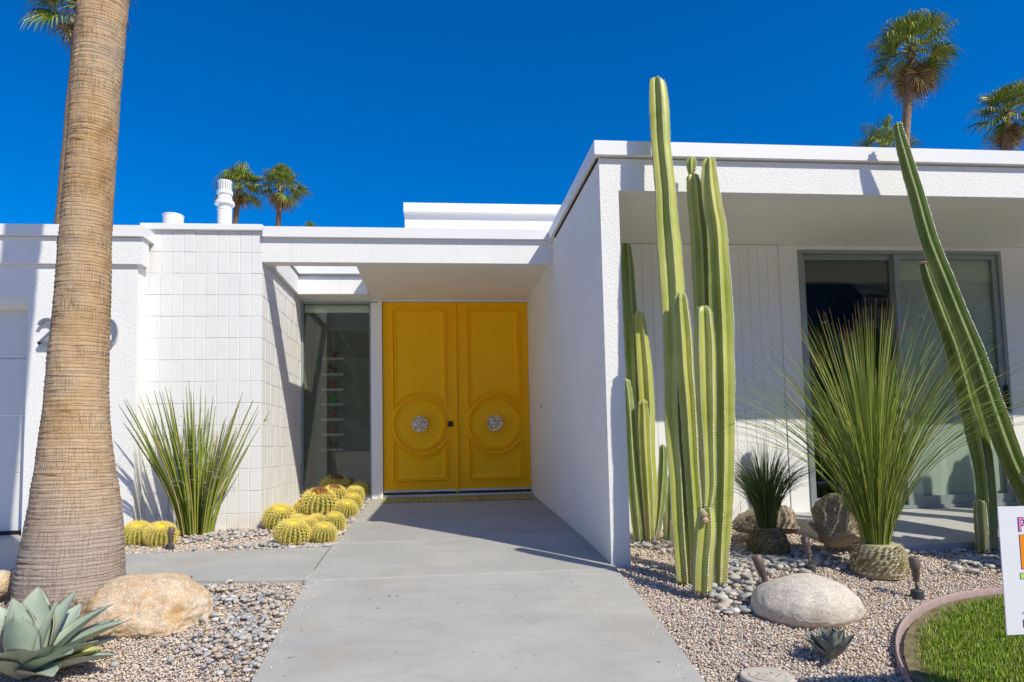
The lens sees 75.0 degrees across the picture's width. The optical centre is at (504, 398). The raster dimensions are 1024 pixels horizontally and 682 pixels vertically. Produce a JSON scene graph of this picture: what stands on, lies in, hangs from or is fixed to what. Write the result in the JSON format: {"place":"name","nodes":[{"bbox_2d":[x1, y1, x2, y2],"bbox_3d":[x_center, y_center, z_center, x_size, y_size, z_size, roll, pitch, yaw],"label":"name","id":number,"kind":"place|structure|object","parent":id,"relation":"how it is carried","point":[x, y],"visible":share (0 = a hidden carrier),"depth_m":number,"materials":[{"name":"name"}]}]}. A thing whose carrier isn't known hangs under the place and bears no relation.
{"place":"outdoors","nodes":[
{"label":"outdoors","id":0,"kind":"place"},
{"bbox_2d":[0,535,21,570],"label":"driveway","id":1,"kind":"structure","parent":0,"point":[9,547],"depth_m":5.34,"materials":[{"name":"concrete"}]},
{"bbox_2d":[11,547,329,585],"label":"side path","id":2,"kind":"structure","parent":0,"point":[282,565],"depth_m":4.79,"materials":[{"name":"concrete"}]},
{"bbox_2d":[252,494,705,681],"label":"walkway","id":3,"kind":"structure","parent":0,"point":[580,626],"depth_m":3.82,"materials":[{"name":"concrete"}]},
{"bbox_2d":[381,494,533,502],"bbox_3d":[-0.565,1.217,8.150,1.840,0.030,0.440,-1,-4,-6],"label":"door mat","id":4,"kind":"object","parent":3,"relation":"on","point":[457,498],"depth_m":8.11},
{"bbox_2d":[305,535,615,583],"bbox_3d":[-0.324,1.174,4.976,2.064,0.105,1.118,-1,-4,-6],"label":"walkway joint","id":5,"kind":"object","parent":3,"relation":"on","point":[307,578],"visible":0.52,"depth_m":4.46,"materials":[{"name":"grey concrete"}]},
{"bbox_2d":[264,501,693,678],"bbox_3d":[-0.327,1.289,5.195,2.038,0.568,5.900,-1,-4,-6],"label":"grit","id":6,"kind":"object","parent":3,"relation":"on","point":[344,551],"visible":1,"depth_m":3.89,"materials":[{"name":"stone"}]},
{"bbox_2d":[0,481,1002,681],"bbox_3d":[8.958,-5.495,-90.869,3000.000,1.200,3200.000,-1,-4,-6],"label":"ground","id":7,"kind":"structure","parent":0,"point":[822,485],"depth_m":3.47,"materials":[{"name":"brown gravel"}]},
{"bbox_2d":[0,570,13,596],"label":"boulder","id":8,"kind":"object","parent":7,"relation":"on","point":[6,579],"visible":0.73,"depth_m":4.01,"materials":[{"name":"beige stone"}]},
{"bbox_2d":[0,584,130,678],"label":"agave","id":9,"kind":"object","parent":7,"relation":"on","point":[39,635],"visible":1,"depth_m":3.14,"materials":[{"name":"green plant"}]},
{"bbox_2d":[4,0,129,607],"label":"palm tree","id":10,"kind":"object","parent":7,"relation":"on","point":[72,538],"visible":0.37,"depth_m":3.92,"materials":[{"name":"brown plant"}]},
{"bbox_2d":[20,0,137,223],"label":"palm tree","id":11,"kind":"object","parent":7,"relation":"on","point":[48,15],"visible":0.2,"depth_m":19.82,"materials":[{"name":"green plant"}]},
{"bbox_2d":[124,520,150,545],"bbox_3d":[-3.109,1.156,5.667,0.317,0.229,0.315,4,15,-28],"label":"barrel cactus","id":12,"kind":"object","parent":7,"relation":"on","point":[133,530],"visible":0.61,"depth_m":5.58,"materials":[{"name":"yellow plant"}]},
{"bbox_2d":[78,572,213,638],"bbox_3d":[-2.004,1.181,3.771,0.674,0.384,0.552,-1,-4,-6],"label":"boulder","id":13,"kind":"object","parent":7,"relation":"on","point":[163,604],"visible":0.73,"depth_m":3.60,"materials":[{"name":"beige stone"}]},
{"bbox_2d":[141,520,179,547],"bbox_3d":[-2.888,1.152,5.602,0.312,0.232,0.314,-2,21,-42],"label":"barrel cactus","id":14,"kind":"object","parent":7,"relation":"on","point":[155,534],"visible":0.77,"depth_m":5.53,"materials":[{"name":"yellow plant"}]},
{"bbox_2d":[166,527,174,550],"bbox_3d":[-2.694,1.131,5.383,0.061,0.191,0.066,-1,-4,-6],"label":"spotlight","id":15,"kind":"object","parent":7,"relation":"on","point":[171,531],"visible":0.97,"depth_m":5.37,"materials":[{"name":"grey plastic"}]},
{"bbox_2d":[118,387,270,534],"bbox_3d":[-2.814,0.531,6.116,1.158,1.383,1.185,-1,-4,-6],"label":"hesperaloe","id":16,"kind":"object","parent":7,"relation":"on","point":[192,506],"visible":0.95,"depth_m":5.97,"materials":[{"name":"green plant"}]},
{"bbox_2d":[211,161,264,223],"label":"palm tree","id":17,"kind":"object","parent":7,"relation":"on","point":[240,174],"visible":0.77,"depth_m":41.77,"materials":[{"name":"green plant"}]},
{"bbox_2d":[260,501,295,529],"bbox_3d":[-2.118,1.140,6.300,0.362,0.289,0.360,16,17,8],"label":"barrel cactus","id":18,"kind":"object","parent":7,"relation":"on","point":[274,515],"visible":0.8,"depth_m":6.21,"materials":[{"name":"yellow plant"}]},
{"bbox_2d":[252,162,312,225],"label":"palm tree","id":19,"kind":"object","parent":7,"relation":"on","point":[282,173],"visible":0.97,"depth_m":41.82,"materials":[{"name":"green plant"}]},
{"bbox_2d":[270,517,311,546],"bbox_3d":[-1.767,1.123,5.545,0.341,0.253,0.343,9,12,-6],"label":"barrel cactus","id":20,"kind":"object","parent":7,"relation":"on","point":[296,531],"visible":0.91,"depth_m":5.47,"materials":[{"name":"yellow plant"}]},
{"bbox_2d":[290,513,304,517],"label":"barrel cactus","id":21,"kind":"object","parent":7,"relation":"on","point":[295,515],"visible":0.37,"depth_m":6.24,"materials":[{"name":"plant"}]},
{"bbox_2d":[292,499,305,514],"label":"barrel cactus","id":22,"kind":"object","parent":7,"relation":"on","point":[297,507],"visible":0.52,"depth_m":7.04,"materials":[{"name":"plant"}]},
{"bbox_2d":[299,514,317,529],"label":"barrel cactus","id":23,"kind":"object","parent":7,"relation":"on","point":[310,520],"visible":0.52,"depth_m":6.04,"materials":[{"name":"plant"}]},
{"bbox_2d":[303,221,318,226],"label":"palm tree","id":24,"kind":"object","parent":7,"relation":"on","point":[310,224],"visible":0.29,"depth_m":59.92,"materials":[{"name":"green plant"}]},
{"bbox_2d":[311,513,323,521],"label":"barrel cactus","id":25,"kind":"object","parent":7,"relation":"on","point":[319,517],"visible":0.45,"depth_m":6.16,"materials":[{"name":"plant"}]},
{"bbox_2d":[297,487,339,515],"bbox_3d":[-1.990,1.126,7.164,0.479,0.344,0.461,16,12,43],"label":"barrel cactus","id":26,"kind":"object","parent":7,"relation":"on","point":[321,500],"visible":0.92,"depth_m":7.04,"materials":[{"name":"plant"}]},
{"bbox_2d":[310,520,337,543],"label":"barrel cactus","id":27,"kind":"object","parent":7,"relation":"on","point":[322,532],"visible":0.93,"depth_m":5.57,"materials":[{"name":"yellow plant"}]},
{"bbox_2d":[322,511,345,529],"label":"barrel cactus","id":28,"kind":"object","parent":7,"relation":"on","point":[338,519],"visible":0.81,"depth_m":5.99,"materials":[{"name":"yellow plant"}]},
{"bbox_2d":[318,474,351,489],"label":"barrel cactus","id":29,"kind":"object","parent":7,"relation":"on","point":[343,481],"visible":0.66,"depth_m":8.26,"materials":[{"name":"plant"}]},
{"bbox_2d":[326,484,347,499],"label":"barrel cactus","id":30,"kind":"object","parent":7,"relation":"on","point":[340,490],"visible":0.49,"depth_m":7.85,"materials":[{"name":"plant"}]},
{"bbox_2d":[334,498,358,518],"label":"barrel cactus","id":31,"kind":"object","parent":7,"relation":"on","point":[347,508],"visible":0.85,"depth_m":6.85,"materials":[{"name":"yellow plant"}]},
{"bbox_2d":[343,492,363,508],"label":"barrel cactus","id":32,"kind":"object","parent":7,"relation":"on","point":[355,497],"visible":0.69,"depth_m":7.38,"materials":[{"name":"yellow plant"}]},
{"bbox_2d":[346,485,364,502],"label":"barrel cactus","id":33,"kind":"object","parent":7,"relation":"on","point":[358,489],"visible":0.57,"depth_m":7.98,"materials":[{"name":"plant"}]},
{"bbox_2d":[352,481,369,495],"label":"barrel cactus","id":34,"kind":"object","parent":7,"relation":"on","point":[363,484],"visible":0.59,"depth_m":8.32,"materials":[{"name":"yellow plant"}]},
{"bbox_2d":[0,498,1001,681],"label":"pebbles","id":35,"kind":"object","parent":7,"relation":"on","point":[740,570],"visible":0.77,"depth_m":4.10,"materials":[{"name":"grey gravel"}]},
{"bbox_2d":[811,491,861,547],"bbox_3d":[2.500,0.895,4.960,0.385,0.418,0.367,-1,-4,-6],"label":"boulder","id":36,"kind":"object","parent":35,"relation":"on","point":[832,519],"visible":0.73,"depth_m":4.85,"materials":[{"name":"brown stone"}]},
{"bbox_2d":[808,521,820,532],"bbox_3d":[2.318,0.954,4.975,0.080,0.082,0.105,-1,-4,-6],"label":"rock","id":37,"kind":"object","parent":36,"relation":"on","point":[815,527],"visible":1,"depth_m":4.95,"materials":[{"name":"brown stone"}]},
{"bbox_2d":[0,140,1023,568],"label":"house","id":38,"kind":"structure","parent":7,"relation":"on","point":[478,348],"depth_m":6.41,"materials":[{"name":"white paint"}]},
{"bbox_2d":[0,310,27,534],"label":"garage door","id":39,"kind":"structure","parent":38,"relation":"in","point":[13,323],"depth_m":6.16,"materials":[{"name":"paint"}]},
{"bbox_2d":[321,373,343,376],"bbox_3d":[-2.395,-0.335,9.324,0.296,0.036,0.138,-1,-4,-6],"label":"wall shelf","id":40,"kind":"object","parent":38,"relation":"attached to","point":[332,374],"depth_m":9.26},
{"bbox_2d":[329,365,337,372],"bbox_3d":[-2.388,-0.415,9.322,0.114,0.122,0.043,-1,-4,-6],"label":"figurine","id":41,"kind":"object","parent":40,"relation":"on","point":[334,370],"visible":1,"depth_m":9.31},
{"bbox_2d":[321,388,343,391],"bbox_3d":[-2.391,-0.123,9.309,0.295,0.036,0.138,-1,-4,-6],"label":"wall shelf","id":42,"kind":"object","parent":38,"relation":"attached to","point":[332,389],"depth_m":9.24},
{"bbox_2d":[329,380,337,387],"bbox_3d":[-2.384,-0.203,9.306,0.114,0.122,0.043,-1,-4,-6],"label":"figurine","id":43,"kind":"object","parent":42,"relation":"on","point":[334,385],"visible":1,"depth_m":9.29,"materials":[{"name":"red"}]},
{"bbox_2d":[321,403,343,405],"bbox_3d":[-2.387,0.081,9.294,0.295,0.036,0.138,-1,-4,-6],"label":"wall shelf","id":44,"kind":"object","parent":38,"relation":"attached to","point":[332,404],"depth_m":9.23,"materials":[{"name":"white"}]},
{"bbox_2d":[329,395,337,402],"bbox_3d":[-2.380,0.001,9.291,0.114,0.121,0.043,-1,-4,-6],"label":"figurine","id":45,"kind":"object","parent":44,"relation":"on","point":[334,399],"visible":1,"depth_m":9.28,"materials":[{"name":"green"}]},
{"bbox_2d":[321,418,343,420],"bbox_3d":[-2.383,0.291,9.279,0.294,0.036,0.138,-1,-4,-6],"label":"wall shelf","id":46,"kind":"object","parent":38,"relation":"attached to","point":[332,419],"depth_m":9.21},
{"bbox_2d":[329,410,337,417],"bbox_3d":[-2.376,0.211,9.276,0.114,0.121,0.043,-1,-4,-6],"label":"figurine","id":47,"kind":"object","parent":46,"relation":"on","point":[334,414],"visible":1,"depth_m":9.26,"materials":[{"name":"black"}]},
{"bbox_2d":[321,433,343,435],"bbox_3d":[-2.379,0.500,9.264,0.294,0.036,0.138,-1,-4,-6],"label":"wall shelf","id":48,"kind":"object","parent":38,"relation":"attached to","point":[337,434],"depth_m":9.20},
{"bbox_2d":[329,425,337,432],"bbox_3d":[-2.373,0.421,9.261,0.114,0.121,0.043,-1,-4,-6],"label":"figurine","id":49,"kind":"object","parent":48,"relation":"on","point":[334,430],"visible":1,"depth_m":9.24,"materials":[{"name":"red"}]},
{"bbox_2d":[321,448,343,450],"bbox_3d":[-2.375,0.706,9.249,0.294,0.036,0.138,-1,-4,-6],"label":"wall shelf","id":50,"kind":"object","parent":38,"relation":"attached to","point":[337,449],"depth_m":9.18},
{"bbox_2d":[329,440,337,447],"bbox_3d":[-2.369,0.626,9.246,0.114,0.121,0.043,-1,-4,-6],"label":"figurine","id":51,"kind":"object","parent":50,"relation":"on","point":[334,444],"visible":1,"depth_m":9.23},
{"bbox_2d":[322,357,343,360],"bbox_3d":[-2.393,-0.553,9.340,0.285,0.036,0.138,-1,-4,-6],"label":"wall shelf","id":52,"kind":"object","parent":38,"relation":"attached to","point":[333,359],"depth_m":9.28,"materials":[{"name":"grey"}]},
{"bbox_2d":[330,349,337,356],"bbox_3d":[-2.386,-0.633,9.338,0.115,0.122,0.043,-1,-4,-6],"label":"figurine","id":53,"kind":"object","parent":52,"relation":"on","point":[334,354],"visible":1,"depth_m":9.32,"materials":[{"name":"red"}]},
{"bbox_2d":[301,302,371,499],"bbox_3d":[-2.112,0.017,8.415,0.865,2.500,0.090,-1,-4,-6],"label":"window","id":54,"kind":"structure","parent":38,"relation":"in","point":[306,307],"depth_m":8.43,"materials":[{"name":"grey metal"}]},
{"bbox_2d":[382,302,455,492],"bbox_3d":[-1.072,-0.037,8.467,0.925,2.417,0.127,-1,-4,-6],"label":"door leaf","id":55,"kind":"structure","parent":38,"relation":"in","point":[419,430],"depth_m":8.48,"materials":[{"name":"yellow paint"}]},
{"bbox_2d":[456,302,530,490],"bbox_3d":[-0.142,-0.049,8.559,0.933,2.417,0.127,-1,-4,-6],"label":"door leaf","id":56,"kind":"structure","parent":38,"relation":"in","point":[493,369],"depth_m":8.57,"materials":[{"name":"yellow paint"}]},
{"bbox_2d":[797,250,1019,508],"bbox_3d":[3.805,-0.198,6.327,2.062,2.436,0.130,-1,-4,-6],"label":"window","id":57,"kind":"structure","parent":38,"relation":"in","point":[951,482],"depth_m":6.38,"materials":[{"name":"grey glass"}]},
{"bbox_2d":[621,243,672,541],"bbox_3d":[1.170,-0.082,5.500,0.391,2.517,0.341,-2,-4,15],"label":"cactus","id":58,"kind":"object","parent":7,"relation":"on","point":[649,503],"visible":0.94,"depth_m":5.45,"materials":[{"name":"green plant"}]},
{"bbox_2d":[649,76,735,593],"bbox_3d":[1.314,-0.560,4.413,0.545,3.523,0.678,-1,-4,-6],"label":"cactus","id":59,"kind":"object","parent":7,"relation":"on","point":[699,422],"visible":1,"depth_m":4.38,"materials":[{"name":"green plant"}]},
{"bbox_2d":[751,554,767,584],"bbox_3d":[1.599,1.087,4.148,0.110,0.238,0.085,-1,-4,-6],"label":"spotlight","id":60,"kind":"object","parent":7,"relation":"on","point":[758,562],"visible":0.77,"depth_m":4.13,"materials":[{"name":"grey plastic"}]},
{"bbox_2d":[732,505,799,533],"bbox_3d":[2.093,0.988,5.395,0.550,0.272,0.360,-1,-4,-6],"label":"boulder","id":61,"kind":"object","parent":7,"relation":"on","point":[745,522],"visible":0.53,"depth_m":5.29,"materials":[{"name":"brown stone"}]},
{"bbox_2d":[740,667,794,681],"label":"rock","id":62,"kind":"object","parent":7,"relation":"on","point":[759,674],"visible":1,"depth_m":3.05,"materials":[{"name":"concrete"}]},
{"bbox_2d":[734,434,831,558],"bbox_3d":[1.956,0.715,4.988,0.814,0.939,0.866,3,-6,-43],"label":"grass tree","id":63,"kind":"object","parent":7,"relation":"on","point":[767,536],"visible":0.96,"depth_m":4.90,"materials":[{"name":"green plant"}]},
{"bbox_2d":[751,573,864,629],"bbox_3d":[1.731,1.158,3.816,0.639,0.309,0.499,-1,-4,-6],"label":"boulder","id":64,"kind":"object","parent":7,"relation":"on","point":[808,600],"visible":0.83,"depth_m":3.65,"materials":[{"name":"grey stone"}]},
{"bbox_2d":[800,536,815,573],"bbox_3d":[2.064,1.056,4.535,0.068,0.242,0.102,-1,-4,-6],"label":"spotlight","id":65,"kind":"object","parent":7,"relation":"on","point":[805,541],"visible":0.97,"depth_m":4.51,"materials":[{"name":"grey plastic"}]},
{"bbox_2d":[803,627,854,658],"bbox_3d":[1.593,1.188,3.273,0.222,0.146,0.234,-5,-6,42],"label":"agave","id":66,"kind":"object","parent":7,"relation":"on","point":[832,643],"visible":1,"depth_m":3.22,"materials":[{"name":"green plant"}]},
{"bbox_2d":[719,286,1023,579],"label":"grass tree","id":67,"kind":"object","parent":7,"relation":"on","point":[873,495],"visible":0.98,"depth_m":4.40,"materials":[{"name":"green plant"}]},
{"bbox_2d":[851,113,924,147],"bbox_3d":[14.972,-4.474,25.737,2.777,13.267,2.770,1,-5,-29],"label":"palm tree","id":68,"kind":"object","parent":7,"relation":"on","point":[886,139],"visible":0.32,"depth_m":25.75,"materials":[{"name":"green plant"}]},
{"bbox_2d":[862,8,965,143],"bbox_3d":[12.845,-5.196,20.626,2.971,14.069,2.706,0,-4,-18],"label":"palm tree","id":69,"kind":"object","parent":7,"relation":"on","point":[913,80],"visible":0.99,"depth_m":20.86,"materials":[{"name":"green plant"}]},
{"bbox_2d":[908,556,924,600],"bbox_3d":[2.487,1.082,4.029,0.072,0.253,0.072,-1,-4,-6],"label":"spotlight","id":70,"kind":"object","parent":7,"relation":"on","point":[916,593],"visible":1,"depth_m":4.01,"materials":[{"name":"grey plastic"}]},
{"bbox_2d":[895,587,1002,681],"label":"lawn edging","id":71,"kind":"object","parent":7,"relation":"on","point":[914,614],"visible":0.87,"depth_m":3.85,"materials":[{"name":"concrete"}]},
{"bbox_2d":[892,121,1023,552],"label":"cactus","id":72,"kind":"object","parent":7,"relation":"on","point":[935,270],"visible":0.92,"depth_m":4.88,"materials":[{"name":"green plant"}]},
{"bbox_2d":[963,77,1023,150],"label":"palm tree","id":73,"kind":"object","parent":7,"relation":"on","point":[1007,133],"visible":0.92,"depth_m":23.87,"materials":[{"name":"green plant"}]},
{"bbox_2d":[997,506,1023,634],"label":"yard sign","id":74,"kind":"object","parent":7,"relation":"on","point":[1011,527],"visible":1,"depth_m":2.56,"materials":[{"name":"plastic"}]},
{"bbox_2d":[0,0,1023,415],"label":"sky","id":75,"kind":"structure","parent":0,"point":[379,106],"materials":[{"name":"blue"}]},
{"bbox_2d":[794,505,1020,554],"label":"patio","id":76,"kind":"structure","parent":0,"point":[918,530],"depth_m":5.37,"materials":[{"name":"concrete"}]},
{"bbox_2d":[904,594,1023,681],"bbox_3d":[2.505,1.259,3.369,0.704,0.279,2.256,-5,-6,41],"label":"grass","id":77,"kind":"structure","parent":0,"point":[983,656],"depth_m":3.35,"materials":[{"name":"green plant"}]}
]}

